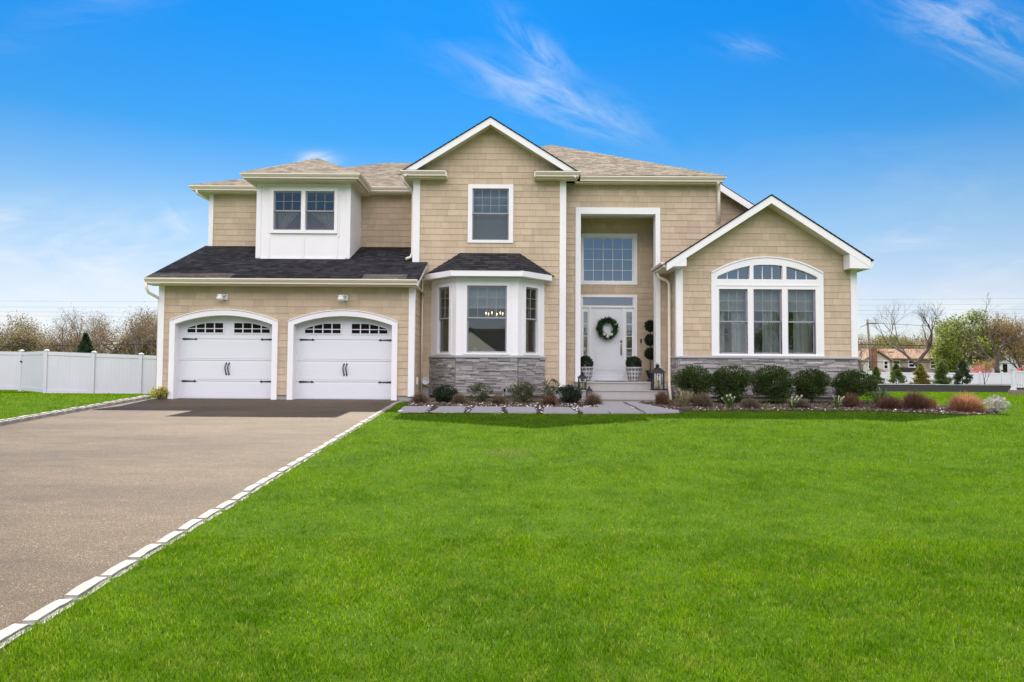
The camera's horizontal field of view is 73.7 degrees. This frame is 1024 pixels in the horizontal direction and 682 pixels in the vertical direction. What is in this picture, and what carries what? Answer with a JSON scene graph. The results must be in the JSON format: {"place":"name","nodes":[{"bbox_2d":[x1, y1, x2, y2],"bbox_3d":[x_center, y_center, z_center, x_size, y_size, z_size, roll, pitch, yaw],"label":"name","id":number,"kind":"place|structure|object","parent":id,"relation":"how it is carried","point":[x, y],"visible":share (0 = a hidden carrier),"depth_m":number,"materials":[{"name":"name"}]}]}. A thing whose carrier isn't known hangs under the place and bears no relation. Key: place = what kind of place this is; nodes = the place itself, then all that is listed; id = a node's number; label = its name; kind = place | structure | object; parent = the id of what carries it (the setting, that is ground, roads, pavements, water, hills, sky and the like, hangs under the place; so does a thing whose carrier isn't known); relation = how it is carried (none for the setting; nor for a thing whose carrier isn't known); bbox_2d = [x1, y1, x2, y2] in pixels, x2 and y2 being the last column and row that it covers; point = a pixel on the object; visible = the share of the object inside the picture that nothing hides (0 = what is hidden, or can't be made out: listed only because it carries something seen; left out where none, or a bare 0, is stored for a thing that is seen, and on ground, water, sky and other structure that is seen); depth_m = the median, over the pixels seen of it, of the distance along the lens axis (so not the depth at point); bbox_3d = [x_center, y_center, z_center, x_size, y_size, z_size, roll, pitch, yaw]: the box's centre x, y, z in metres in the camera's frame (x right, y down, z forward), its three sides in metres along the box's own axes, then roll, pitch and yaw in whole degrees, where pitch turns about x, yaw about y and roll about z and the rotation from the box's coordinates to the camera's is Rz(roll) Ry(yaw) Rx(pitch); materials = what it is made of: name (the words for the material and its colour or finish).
{"place":"outdoors","nodes":[
{"label":"outdoors","id":0,"kind":"place"},
{"bbox_2d":[0,398,399,629],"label":"driveway","id":1,"kind":"structure","parent":0,"point":[86,495],"depth_m":7.45,"materials":[{"name":"grey asphalt"}]},
{"bbox_2d":[0,390,1023,681],"bbox_3d":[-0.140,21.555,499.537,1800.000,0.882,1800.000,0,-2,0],"label":"ground","id":2,"kind":"structure","parent":0,"point":[416,642],"depth_m":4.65,"materials":[{"name":"green plant"}]},
{"bbox_2d":[0,350,23,391],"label":"privacy fence","id":3,"kind":"object","parent":2,"relation":"on","point":[10,366],"visible":0.95,"depth_m":32.07,"materials":[{"name":"white plastic"}]},
{"bbox_2d":[0,624,33,648],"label":"kerb stone","id":4,"kind":"object","parent":2,"relation":"on","point":[9,631],"visible":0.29,"depth_m":3.24,"materials":[{"name":"stone"}]},
{"bbox_2d":[0,310,50,354],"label":"tree","id":5,"kind":"object","parent":2,"relation":"on","point":[17,344],"visible":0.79,"depth_m":77.69,"materials":[{"name":"brown plant"}]},
{"bbox_2d":[22,599,73,624],"bbox_3d":[-2.396,1.494,3.529,0.128,0.227,0.330,0,0,-1],"label":"kerb stone","id":6,"kind":"object","parent":2,"relation":"on","point":[44,612],"visible":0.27,"depth_m":3.50,"materials":[{"name":"stone"}]},
{"bbox_2d":[43,314,84,352],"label":"tree","id":7,"kind":"object","parent":2,"relation":"on","point":[64,343],"visible":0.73,"depth_m":70.55,"materials":[{"name":"brown plant"}]},
{"bbox_2d":[27,307,105,352],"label":"tree","id":8,"kind":"object","parent":2,"relation":"on","point":[74,330],"visible":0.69,"depth_m":75.26,"materials":[{"name":"brown plant"}]},
{"bbox_2d":[76,332,95,352],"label":"spruce tree","id":9,"kind":"object","parent":2,"relation":"on","point":[85,345],"visible":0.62,"depth_m":59.85,"materials":[{"name":"green plant"}]},
{"bbox_2d":[64,577,110,600],"bbox_3d":[-2.408,1.492,3.864,0.130,0.228,0.337,2,0,-2],"label":"kerb stone","id":10,"kind":"object","parent":2,"relation":"on","point":[77,591],"visible":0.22,"depth_m":3.82,"materials":[{"name":"stone"}]},
{"bbox_2d":[63,309,123,353],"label":"tree","id":11,"kind":"object","parent":2,"relation":"on","point":[96,342],"visible":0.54,"depth_m":84.26,"materials":[{"name":"brown plant"}]},
{"bbox_2d":[43,349,155,393],"bbox_3d":[-14.601,1.553,29.297,10.796,2.326,0.500,1,-2,-3],"label":"privacy fence","id":12,"kind":"object","parent":2,"relation":"on","point":[93,372],"visible":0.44,"depth_m":29.07,"materials":[{"name":"white plastic"}]},
{"bbox_2d":[20,351,43,391],"bbox_3d":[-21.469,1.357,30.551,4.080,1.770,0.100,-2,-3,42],"label":"fence gate","id":13,"kind":"structure","parent":12,"relation":"attached to","point":[31,372],"depth_m":30.58,"materials":[{"name":"white plastic"}]},
{"bbox_2d":[64,316,156,352],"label":"tree","id":14,"kind":"object","parent":2,"relation":"on","point":[98,333],"visible":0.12,"depth_m":88.95,"materials":[{"name":"brown plant"}]},
{"bbox_2d":[100,560,136,578],"bbox_3d":[-2.418,1.501,4.200,0.130,0.229,0.331,1,0,-1],"label":"kerb stone","id":15,"kind":"object","parent":2,"relation":"on","point":[112,572],"visible":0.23,"depth_m":4.16,"materials":[{"name":"stone"}]},
{"bbox_2d":[81,310,156,355],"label":"tree","id":16,"kind":"object","parent":2,"relation":"on","point":[114,350],"visible":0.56,"depth_m":75.27,"materials":[{"name":"brown plant"}]},
{"bbox_2d":[113,301,156,354],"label":"tree","id":17,"kind":"object","parent":2,"relation":"on","point":[136,338],"visible":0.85,"depth_m":72.32,"materials":[{"name":"brown plant"}]},
{"bbox_2d":[119,308,157,354],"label":"tree","id":18,"kind":"object","parent":2,"relation":"on","point":[143,337],"visible":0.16,"depth_m":80.81,"materials":[{"name":"brown plant"}]},
{"bbox_2d":[134,313,157,354],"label":"tree","id":19,"kind":"object","parent":2,"relation":"on","point":[151,346],"visible":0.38,"depth_m":78.12,"materials":[{"name":"brown plant"}]},
{"bbox_2d":[127,544,165,561],"bbox_3d":[-2.434,1.498,4.536,0.127,0.229,0.337,0,0,-1],"label":"kerb stone","id":20,"kind":"object","parent":2,"relation":"on","point":[145,551],"visible":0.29,"depth_m":4.49,"materials":[{"name":"stone"}]},
{"bbox_2d":[156,531,186,545],"bbox_3d":[-2.440,1.503,4.872,0.128,0.227,0.324,-1,-1,-3],"label":"kerb stone","id":21,"kind":"object","parent":2,"relation":"on","point":[164,540],"visible":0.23,"depth_m":4.84,"materials":[{"name":"stone"}]},
{"bbox_2d":[177,519,205,531],"bbox_3d":[-2.454,1.504,5.208,0.129,0.226,0.325,-1,0,-2],"label":"kerb stone","id":22,"kind":"object","parent":2,"relation":"on","point":[192,523],"visible":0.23,"depth_m":5.17,"materials":[{"name":"stone"}]},
{"bbox_2d":[406,398,584,405],"bbox_3d":[-0.435,1.534,17.252,4.350,0.054,3.200,0,-2,0],"label":"garden bed","id":23,"kind":"object","parent":2,"relation":"on","point":[479,404],"visible":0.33,"depth_m":15.97,"materials":[{"name":"brown wood"}]},
{"bbox_2d":[432,384,458,401],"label":"shrub","id":24,"kind":"object","parent":23,"relation":"on","point":[446,395],"visible":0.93,"depth_m":16.59,"materials":[{"name":"green plant"}]},
{"bbox_2d":[467,382,493,402],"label":"shrub","id":25,"kind":"object","parent":23,"relation":"on","point":[483,394],"visible":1,"depth_m":16.77,"materials":[{"name":"green plant"}]},
{"bbox_2d":[507,380,540,402],"bbox_3d":[0.273,1.249,16.759,0.879,0.585,0.872,0,-2,0],"label":"shrub","id":26,"kind":"object","parent":23,"relation":"on","point":[525,388],"visible":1,"depth_m":16.68,"materials":[{"name":"green plant"}]},
{"bbox_2d":[539,378,560,398],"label":"shrub","id":27,"kind":"object","parent":23,"relation":"on","point":[549,388],"visible":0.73,"depth_m":16.84,"materials":[{"name":"green plant"}]},
{"bbox_2d":[555,384,582,403],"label":"shrub","id":28,"kind":"object","parent":23,"relation":"on","point":[573,395],"visible":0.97,"depth_m":16.60,"materials":[{"name":"green plant"}]},
{"bbox_2d":[144,116,874,401],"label":"house","id":29,"kind":"structure","parent":2,"relation":"on","point":[366,297],"depth_m":18.43,"materials":[{"name":"beige wood"}]},
{"bbox_2d":[175,316,271,398],"bbox_3d":[-7.303,0.393,17.492,2.700,2.220,0.129,0,-2,0],"label":"garage door","id":30,"kind":"structure","parent":29,"relation":"in","point":[221,357],"depth_m":17.49,"materials":[{"name":"white metal"}]},
{"bbox_2d":[270,187,303,233],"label":"window","id":31,"kind":"structure","parent":29,"relation":"in","point":[274,190],"depth_m":18.94,"materials":[{"name":"plastic"}]},
{"bbox_2d":[277,212,299,228],"bbox_3d":[-6.253,-3.333,19.111,0.650,0.530,0.076,0,-2,0],"label":"curtain","id":32,"kind":"object","parent":29,"relation":"hanging from","point":[285,219],"visible":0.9,"depth_m":19.11,"materials":[{"name":"fabric"}]},
{"bbox_2d":[303,187,337,233],"bbox_3d":[-5.312,-3.617,18.978,0.950,1.280,0.130,0,-2,0],"label":"window","id":33,"kind":"structure","parent":29,"relation":"in","point":[307,190],"depth_m":18.94,"materials":[{"name":"plastic"}]},
{"bbox_2d":[312,212,333,228],"bbox_3d":[-5.293,-3.326,19.111,0.670,0.530,0.076,0,-2,0],"label":"curtain","id":34,"kind":"object","parent":29,"relation":"hanging from","point":[326,220],"visible":0.89,"depth_m":19.11,"materials":[{"name":"fabric"}]},
{"bbox_2d":[294,317,391,399],"bbox_3d":[-4.288,0.413,17.492,2.730,2.220,0.129,0,-2,0],"label":"garage door","id":35,"kind":"structure","parent":29,"relation":"in","point":[338,358],"depth_m":17.49,"materials":[{"name":"white metal"}]},
{"bbox_2d":[435,283,451,354],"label":"window","id":36,"kind":"structure","parent":29,"relation":"in","point":[438,331],"depth_m":18.33,"materials":[{"name":"plastic"}]},
{"bbox_2d":[463,282,509,354],"bbox_3d":[-0.656,-0.584,17.827,1.220,1.875,0.122,0,-2,0],"label":"window","id":37,"kind":"structure","parent":29,"relation":"in","point":[466,284],"depth_m":17.80,"materials":[{"name":"plastic"}]},
{"bbox_2d":[469,287,505,308],"bbox_3d":[-0.652,-1.179,17.998,1.080,0.652,0.028,0,-2,0],"label":"roller shade","id":38,"kind":"object","parent":29,"relation":"attached to","point":[484,298],"visible":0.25,"depth_m":17.99,"materials":[{"name":"fabric"}]},
{"bbox_2d":[468,184,512,242],"bbox_3d":[-0.587,-3.486,18.742,1.240,1.610,0.130,0,-2,0],"label":"window","id":39,"kind":"structure","parent":29,"relation":"in","point":[471,187],"depth_m":18.71,"materials":[{"name":"plastic"}]},
{"bbox_2d":[474,190,507,238],"bbox_3d":[-0.587,-3.508,18.924,1.020,1.422,0.028,0,-2,0],"label":"roller shade","id":40,"kind":"object","parent":29,"relation":"attached to","point":[490,226],"visible":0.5,"depth_m":18.91,"materials":[{"name":"fabric"}]},
{"bbox_2d":[523,284,539,354],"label":"window","id":41,"kind":"structure","parent":29,"relation":"in","point":[525,286],"depth_m":18.34,"materials":[{"name":"plastic"}]},
{"bbox_2d":[580,355,593,380],"bbox_3d":[2.094,0.775,19.536,0.515,0.744,0.502,0,-2,0],"label":"planter","id":42,"kind":"object","parent":29,"relation":"on","point":[587,368],"visible":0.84,"depth_m":19.38,"materials":[{"name":"ceramic"}]},
{"bbox_2d":[591,308,622,376],"bbox_3d":[2.800,0.037,20.114,0.946,2.035,0.125,0,-2,0],"label":"front door","id":43,"kind":"structure","parent":29,"relation":"in","point":[607,356],"depth_m":20.12,"materials":[{"name":"white metal"}]},
{"bbox_2d":[596,317,618,340],"bbox_3d":[2.794,-0.375,20.018,0.731,0.734,0.191,0,-2,0],"label":"wreath","id":44,"kind":"object","parent":43,"relation":"attached to","point":[606,335],"visible":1,"depth_m":20.01,"materials":[{"name":"green plant"}]},
{"bbox_2d":[581,233,636,284],"bbox_3d":[2.846,-2.422,20.251,1.720,1.520,0.130,0,-2,0],"label":"window","id":45,"kind":"structure","parent":29,"relation":"in","point":[593,236],"depth_m":20.21,"materials":[{"name":"white plastic"}]},
{"bbox_2d":[625,356,641,381],"bbox_3d":[3.477,0.780,19.484,0.497,0.748,0.512,0,-2,0],"label":"planter","id":46,"kind":"object","parent":29,"relation":"on","point":[633,372],"visible":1,"depth_m":19.34,"materials":[{"name":"ceramic"}]},
{"bbox_2d":[644,319,653,381],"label":"topiary","id":47,"kind":"object","parent":29,"relation":"on","point":[649,340],"visible":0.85,"depth_m":19.55,"materials":[{"name":"green plant"}]},
{"bbox_2d":[649,363,665,390],"bbox_3d":[3.784,0.923,17.758,0.375,0.718,0.375,0,-2,0],"label":"lantern","id":48,"kind":"object","parent":29,"relation":"on","point":[657,369],"visible":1,"depth_m":17.66,"materials":[{"name":"black metal"}]},
{"bbox_2d":[720,311,723,351],"bbox_3d":[5.602,-0.270,18.447,0.280,1.250,0.077,0,-2,0],"label":"curtain","id":49,"kind":"object","parent":29,"relation":"hanging from","point":[721,332],"visible":0.31,"depth_m":18.45,"materials":[{"name":"fabric"}]},
{"bbox_2d":[720,291,744,311],"bbox_3d":[5.882,-1.106,18.368,0.790,0.622,0.028,0,-2,0],"label":"roller shade","id":50,"kind":"object","parent":29,"relation":"attached to","point":[737,302],"visible":0.54,"depth_m":18.36,"materials":[{"name":"fabric"}]},
{"bbox_2d":[719,289,747,353],"bbox_3d":[5.876,-0.519,18.194,0.805,1.760,0.088,0,-2,0],"label":"window","id":51,"kind":"structure","parent":29,"relation":"in","point":[728,290],"depth_m":18.18,"materials":[{"name":"plastic"}]},
{"bbox_2d":[731,311,744,351],"bbox_3d":[6.117,-0.267,18.444,0.370,1.250,0.073,0,-2,0],"label":"curtain","id":52,"kind":"object","parent":29,"relation":"hanging from","point":[738,336],"visible":0.86,"depth_m":18.45,"materials":[{"name":"fabric"}]},
{"bbox_2d":[754,291,778,311],"bbox_3d":[6.792,-1.100,18.368,0.790,0.622,0.028,0,-2,0],"label":"roller shade","id":53,"kind":"object","parent":29,"relation":"attached to","point":[770,301],"visible":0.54,"depth_m":18.36,"materials":[{"name":"fabric"}]},
{"bbox_2d":[753,289,781,353],"bbox_3d":[6.788,-0.513,18.194,0.800,1.760,0.088,0,-2,0],"label":"window","id":54,"kind":"structure","parent":29,"relation":"in","point":[780,332],"depth_m":18.18,"materials":[{"name":"plastic"}]},
{"bbox_2d":[711,256,824,356],"bbox_3d":[6.786,-0.920,18.177,2.980,2.658,0.155,0,-2,0],"label":"arched window","id":55,"kind":"structure","parent":29,"relation":"in","point":[783,284],"depth_m":18.14,"materials":[{"name":"white plastic"}]},
{"bbox_2d":[762,312,778,352],"bbox_3d":[6.982,-0.261,18.450,0.438,1.250,0.068,0,-2,3],"label":"curtain","id":56,"kind":"object","parent":29,"relation":"hanging from","point":[769,337],"visible":0.88,"depth_m":18.45,"materials":[{"name":"fabric"}]},
{"bbox_2d":[788,291,812,311],"bbox_3d":[7.697,-1.094,18.368,0.780,0.622,0.028,0,-2,0],"label":"roller shade","id":57,"kind":"object","parent":29,"relation":"attached to","point":[806,306],"visible":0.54,"depth_m":18.36,"materials":[{"name":"fabric"}]},
{"bbox_2d":[788,290,815,353],"bbox_3d":[7.691,-0.507,18.194,0.785,1.760,0.088,0,-2,0],"label":"window","id":58,"kind":"structure","parent":29,"relation":"in","point":[814,348],"depth_m":18.18,"materials":[{"name":"plastic"}]},
{"bbox_2d":[793,312,811,352],"bbox_3d":[7.842,-0.256,18.447,0.480,1.250,0.078,0,-2,0],"label":"curtain","id":59,"kind":"object","parent":29,"relation":"hanging from","point":[802,337],"visible":0.84,"depth_m":18.45,"materials":[{"name":"fabric"}]},
{"bbox_2d":[399,403,685,412],"bbox_3d":[0.630,1.503,15.412,6.220,0.096,2.880,0,-2,0],"label":"path bed","id":60,"kind":"object","parent":2,"relation":"on","point":[504,410],"visible":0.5,"depth_m":15.28,"materials":[{"name":"soil"}]},
{"bbox_2d":[398,406,431,412],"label":"paving slab","id":61,"kind":"structure","parent":60,"relation":"on","point":[414,409],"depth_m":14.42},
{"bbox_2d":[432,406,465,412],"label":"paving slab","id":62,"kind":"structure","parent":60,"relation":"on","point":[450,409],"depth_m":14.46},
{"bbox_2d":[470,406,501,413],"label":"paving slab","id":63,"kind":"structure","parent":60,"relation":"on","point":[487,409],"depth_m":14.51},
{"bbox_2d":[507,407,535,413],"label":"paving slab","id":64,"kind":"structure","parent":60,"relation":"on","point":[520,410],"depth_m":14.36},
{"bbox_2d":[543,407,576,413],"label":"paving slab","id":65,"kind":"structure","parent":60,"relation":"on","point":[558,410],"depth_m":14.39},
{"bbox_2d":[581,392,604,405],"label":"shrub","id":66,"kind":"object","parent":60,"relation":"on","point":[592,399],"visible":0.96,"depth_m":16.03,"materials":[{"name":"brown plant"}]},
{"bbox_2d":[578,407,608,413],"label":"paving slab","id":67,"kind":"structure","parent":60,"relation":"on","point":[593,410],"depth_m":14.45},
{"bbox_2d":[604,407,642,413],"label":"paving slab","id":68,"kind":"structure","parent":60,"relation":"on","point":[619,410],"depth_m":14.49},
{"bbox_2d":[637,407,678,413],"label":"paving slab","id":69,"kind":"structure","parent":60,"relation":"on","point":[658,410],"depth_m":14.53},
{"bbox_2d":[638,398,995,414],"bbox_3d":[6.955,1.579,16.663,7.751,0.097,4.167,0,-2,5],"label":"garden bed","id":70,"kind":"object","parent":2,"relation":"on","point":[719,408],"visible":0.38,"depth_m":15.21,"materials":[{"name":"brown wood"}]},
{"bbox_2d":[654,389,670,404],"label":"shrub","id":71,"kind":"object","parent":70,"relation":"on","point":[662,398],"visible":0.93,"depth_m":16.40,"materials":[{"name":"brown plant"}]},
{"bbox_2d":[672,390,700,406],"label":"ornamental grass","id":72,"kind":"object","parent":70,"relation":"on","point":[684,398],"depth_m":15.73,"materials":[{"name":"plant"}]},
{"bbox_2d":[670,364,715,402],"bbox_3d":[4.509,1.069,16.965,1.154,1.002,1.129,0,-2,0],"label":"shrub","id":73,"kind":"object","parent":70,"relation":"on","point":[696,380],"visible":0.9,"depth_m":16.76,"materials":[{"name":"green plant"}]},
{"bbox_2d":[691,392,714,406],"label":"shrub","id":74,"kind":"object","parent":70,"relation":"on","point":[704,400],"visible":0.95,"depth_m":15.80,"materials":[{"name":"brown plant"}]},
{"bbox_2d":[711,364,757,403],"bbox_3d":[5.454,1.070,16.933,1.193,1.015,1.220,0,-2,0],"label":"shrub","id":75,"kind":"object","parent":70,"relation":"on","point":[734,383],"visible":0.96,"depth_m":16.75,"materials":[{"name":"green plant"}]},
{"bbox_2d":[739,396,762,407],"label":"shrub","id":76,"kind":"object","parent":70,"relation":"on","point":[749,403],"visible":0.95,"depth_m":15.62,"materials":[{"name":"brown plant"}]},
{"bbox_2d":[750,364,795,403],"bbox_3d":[6.463,1.072,16.975,1.116,1.023,1.111,0,-2,0],"label":"shrub","id":77,"kind":"object","parent":70,"relation":"on","point":[770,388],"visible":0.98,"depth_m":16.77,"materials":[{"name":"green plant"}]},
{"bbox_2d":[789,367,833,402],"bbox_3d":[7.454,1.124,17.020,1.054,0.932,1.036,0,-2,0],"label":"shrub","id":78,"kind":"object","parent":70,"relation":"on","point":[811,385],"visible":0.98,"depth_m":16.80,"materials":[{"name":"green plant"}]},
{"bbox_2d":[841,392,862,407],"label":"shrub","id":79,"kind":"object","parent":70,"relation":"on","point":[850,400],"visible":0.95,"depth_m":15.97,"materials":[{"name":"brown plant"}]},
{"bbox_2d":[831,369,878,400],"bbox_3d":[8.560,1.143,17.068,1.137,0.909,1.138,0,-2,0],"label":"shrub","id":80,"kind":"object","parent":70,"relation":"on","point":[851,381],"visible":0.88,"depth_m":16.85,"materials":[{"name":"green plant"}]},
{"bbox_2d":[873,393,906,409],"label":"shrub","id":81,"kind":"object","parent":70,"relation":"on","point":[890,402],"visible":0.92,"depth_m":15.54,"materials":[{"name":"brown plant"}]},
{"bbox_2d":[898,389,933,408],"bbox_3d":[9.273,1.335,15.715,0.806,0.479,0.808,-1,-3,38],"label":"shrub","id":82,"kind":"object","parent":70,"relation":"on","point":[914,401],"visible":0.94,"depth_m":15.56,"materials":[{"name":"brown plant"}]},
{"bbox_2d":[941,390,988,411],"bbox_3d":[10.068,1.331,15.163,0.920,0.486,0.917,0,-2,0],"label":"shrub","id":83,"kind":"object","parent":70,"relation":"on","point":[964,402],"visible":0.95,"depth_m":15.02,"materials":[{"name":"orange plant"}]},
{"bbox_2d":[982,394,1010,413],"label":"shrub","id":84,"kind":"object","parent":70,"relation":"on","point":[996,408],"visible":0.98,"depth_m":14.65,"materials":[{"name":"white plant"}]},
{"bbox_2d":[858,329,878,370],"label":"tree","id":85,"kind":"object","parent":2,"relation":"on","point":[860,365],"visible":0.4,"depth_m":89.90,"materials":[{"name":"beige plant"}]},
{"bbox_2d":[859,332,916,367],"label":"tree","id":86,"kind":"object","parent":2,"relation":"on","point":[908,348],"visible":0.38,"depth_m":97.34,"materials":[{"name":"brown plant"}]},
{"bbox_2d":[858,348,935,372],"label":"ranch house","id":87,"kind":"structure","parent":2,"relation":"on","point":[883,365],"depth_m":95.88,"materials":[{"name":"beige"}]},
{"bbox_2d":[879,334,924,348],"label":"tree","id":88,"kind":"object","parent":2,"relation":"on","point":[894,339],"visible":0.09,"depth_m":112.06,"materials":[{"name":"green plant"}]},
{"bbox_2d":[864,300,948,368],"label":"tree","id":89,"kind":"object","parent":2,"relation":"on","point":[923,354],"visible":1,"depth_m":66.12,"materials":[{"name":"brown plant"}]},
{"bbox_2d":[861,371,1022,383],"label":"privacy fence","id":90,"kind":"object","parent":2,"relation":"on","point":[999,378],"visible":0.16,"depth_m":58.31,"materials":[{"name":"white plastic"}]},
{"bbox_2d":[877,384,1023,391],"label":"retaining wall","id":91,"kind":"structure","parent":2,"relation":"on","point":[942,387],"depth_m":44.92,"materials":[{"name":"stone"}]},
{"bbox_2d":[927,308,1006,372],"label":"tree","id":92,"kind":"object","parent":2,"relation":"on","point":[950,331],"visible":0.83,"depth_m":72.10,"materials":[{"name":"green plant"}]},
{"bbox_2d":[948,294,1023,372],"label":"tree","id":93,"kind":"object","parent":2,"relation":"on","point":[996,367],"visible":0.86,"depth_m":64.08,"materials":[{"name":"brown plant"}]},
{"bbox_2d":[956,351,1022,372],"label":"white house","id":94,"kind":"structure","parent":2,"relation":"on","point":[1005,367],"depth_m":83.96,"materials":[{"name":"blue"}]},
{"bbox_2d":[964,311,1023,370],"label":"tree","id":95,"kind":"object","parent":2,"relation":"on","point":[1013,351],"visible":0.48,"depth_m":71.80,"materials":[{"name":"brown plant"}]},
{"bbox_2d":[1008,368,1023,394],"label":"porch railing","id":96,"kind":"object","parent":2,"relation":"on","point":[1013,390],"visible":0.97,"depth_m":33.95,"materials":[{"name":"white plastic"}]},
{"bbox_2d":[0,0,1023,370],"label":"sky","id":97,"kind":"structure","parent":0,"point":[896,127],"materials":[{"name":"blue"}]},
{"bbox_2d":[885,383,1022,384],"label":"terrace ground","id":98,"kind":"structure","parent":0,"point":[963,384],"depth_m":49.29,"materials":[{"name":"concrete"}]},
{"bbox_2d":[886,363,906,383],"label":"conifer","id":99,"kind":"object","parent":98,"relation":"on","point":[896,374],"visible":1,"depth_m":46.01,"materials":[{"name":"green plant"}]},
{"bbox_2d":[909,363,931,383],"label":"conifer","id":100,"kind":"object","parent":98,"relation":"on","point":[921,374],"visible":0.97,"depth_m":45.95,"materials":[{"name":"green plant"}]},
{"bbox_2d":[932,360,953,383],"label":"conifer","id":101,"kind":"object","parent":98,"relation":"on","point":[941,372],"visible":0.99,"depth_m":46.00,"materials":[{"name":"green plant"}]},
{"bbox_2d":[953,359,973,384],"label":"conifer","id":102,"kind":"object","parent":98,"relation":"on","point":[961,373],"visible":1,"depth_m":46.03,"materials":[{"name":"green plant"}]},
{"bbox_2d":[970,359,995,384],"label":"sapling","id":103,"kind":"object","parent":98,"relation":"on","point":[985,364],"visible":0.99,"depth_m":45.94,"materials":[{"name":"plant"}]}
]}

